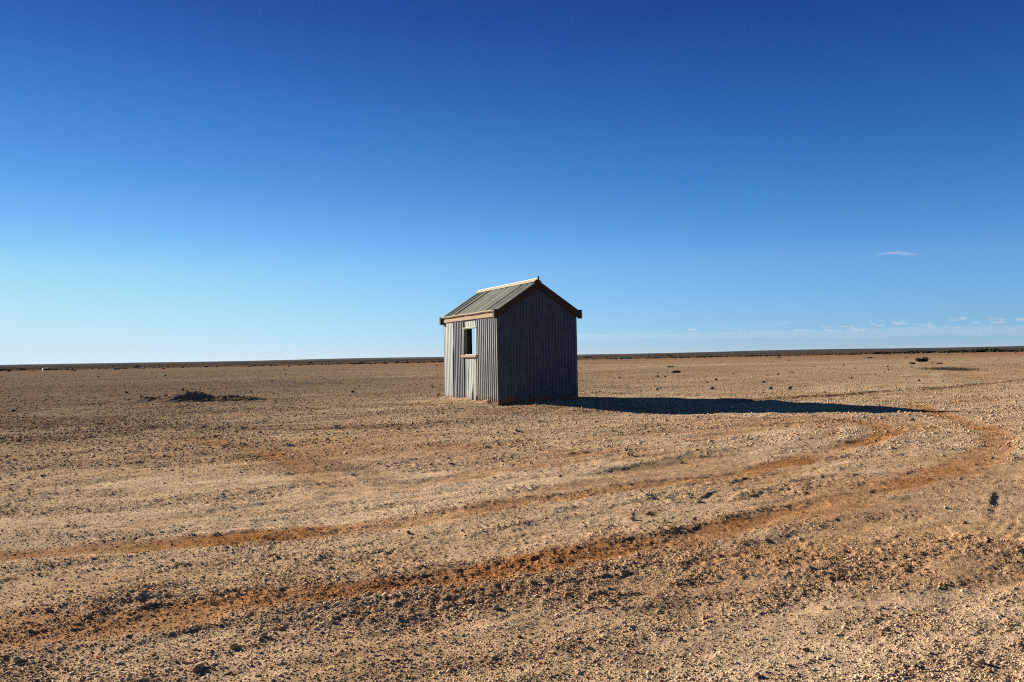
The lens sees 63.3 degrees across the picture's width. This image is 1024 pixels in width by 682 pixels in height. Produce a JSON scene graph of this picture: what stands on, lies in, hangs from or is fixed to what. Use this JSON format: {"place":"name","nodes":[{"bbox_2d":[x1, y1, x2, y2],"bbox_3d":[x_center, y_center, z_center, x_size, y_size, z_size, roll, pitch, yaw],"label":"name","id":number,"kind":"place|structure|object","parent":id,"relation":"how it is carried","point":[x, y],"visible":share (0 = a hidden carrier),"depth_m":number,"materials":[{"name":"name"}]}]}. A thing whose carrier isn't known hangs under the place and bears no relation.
{"place":"outdoors","nodes":[
{"label":"outdoors","id":0,"kind":"place"},
{"bbox_2d":[0,346,1023,681],"bbox_3d":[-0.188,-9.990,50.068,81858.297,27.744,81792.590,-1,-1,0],"label":"ground","id":1,"kind":"structure","parent":0,"point":[704,470],"depth_m":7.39,"materials":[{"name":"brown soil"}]},
{"bbox_2d":[13,656,20,661],"bbox_3d":[-2.331,1.497,3.908,0.045,0.028,0.035,-2,-1,31],"label":"stone","id":2,"kind":"object","parent":1,"relation":"on","point":[16,658],"visible":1,"depth_m":3.90,"materials":[{"name":"beige stone"}]},
{"bbox_2d":[120,390,267,403],"bbox_3d":[-11.670,2.038,30.798,5.600,0.486,2.200,-1,-1,0],"label":"rubble heap","id":3,"kind":"object","parent":1,"relation":"on","point":[185,396],"visible":0.91,"depth_m":30.29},
{"bbox_2d":[191,666,200,671],"bbox_3d":[-1.425,1.478,3.741,0.040,0.026,0.038,-1,-1,19],"label":"stone","id":4,"kind":"object","parent":1,"relation":"on","point":[195,668],"visible":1,"depth_m":3.73,"materials":[{"name":"brown stone"}]},
{"bbox_2d":[194,662,204,668],"bbox_3d":[-1.424,1.477,3.782,0.042,0.024,0.050,-1,-1,-6],"label":"stone","id":5,"kind":"object","parent":1,"relation":"on","point":[201,665],"visible":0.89,"depth_m":3.77,"materials":[{"name":"beige stone"}]},
{"bbox_2d":[229,643,237,648],"bbox_3d":[-1.344,1.476,4.014,0.034,0.030,0.045,-1,-1,7],"label":"stone","id":6,"kind":"object","parent":1,"relation":"on","point":[233,645],"visible":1,"depth_m":4.00,"materials":[{"name":"beige stone"}]},
{"bbox_2d":[259,632,267,636],"bbox_3d":[-1.249,1.480,4.176,0.038,0.028,0.032,0,-1,-33],"label":"stone","id":7,"kind":"object","parent":1,"relation":"on","point":[264,634],"visible":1,"depth_m":4.17,"materials":[{"name":"beige stone"}]},
{"bbox_2d":[439,276,581,405],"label":"corrugated shed","id":8,"kind":"structure","parent":1,"relation":"on","point":[526,339],"depth_m":25.80,"materials":[{"name":"metal"}]},
{"bbox_2d":[461,326,477,357],"bbox_3d":[-1.360,0.042,27.016,0.170,0.985,1.320,-1,-1,-25],"label":"window frame","id":9,"kind":"structure","parent":8,"relation":"in","point":[465,355],"depth_m":27.33,"materials":[{"name":"wood"}]},
{"bbox_2d":[0,347,1023,371],"bbox_3d":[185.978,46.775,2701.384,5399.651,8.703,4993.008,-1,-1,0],"label":"scrub","id":10,"kind":"object","parent":1,"relation":"on","point":[962,352],"visible":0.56,"depth_m":311.52,"materials":[{"name":"plant"}]},
{"bbox_2d":[1,352,1023,411],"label":"dry plants","id":11,"kind":"object","parent":1,"relation":"on","point":[771,387],"visible":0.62,"depth_m":39.41,"materials":[{"name":"brown plant"}]},
{"bbox_2d":[752,672,759,676],"bbox_3d":[1.056,1.444,3.594,0.034,0.023,0.033,-1,-1,-14],"label":"stone","id":12,"kind":"object","parent":1,"relation":"on","point":[755,674],"visible":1,"depth_m":3.58,"materials":[{"name":"beige stone"}]},
{"bbox_2d":[915,356,929,361],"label":"shrub","id":13,"kind":"object","parent":1,"relation":"on","point":[924,359],"visible":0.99,"depth_m":91.03,"materials":[{"name":"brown plant"}]},
{"bbox_2d":[901,366,990,370],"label":"grass patch","id":14,"kind":"object","parent":1,"relation":"on","point":[952,368],"visible":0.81,"depth_m":53.96,"materials":[{"name":"green plant"}]},
{"bbox_2d":[969,349,985,352],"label":"shrub","id":15,"kind":"object","parent":1,"relation":"on","point":[976,350],"visible":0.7,"depth_m":296.82,"materials":[{"name":"green plant"}]},
{"bbox_2d":[974,658,984,663],"bbox_3d":[2.065,1.414,3.664,0.043,0.027,0.030,-2,-1,29],"label":"stone","id":16,"kind":"object","parent":1,"relation":"on","point":[979,660],"visible":1,"depth_m":3.66,"materials":[{"name":"beige stone"}]},
{"bbox_2d":[988,348,1003,351],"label":"shrub","id":17,"kind":"object","parent":1,"relation":"on","point":[996,350],"visible":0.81,"depth_m":285.90,"materials":[{"name":"plant"}]},
{"bbox_2d":[0,0,1023,364],"label":"sky","id":18,"kind":"structure","parent":0,"point":[181,180],"materials":[{"name":"blue"}]}
]}

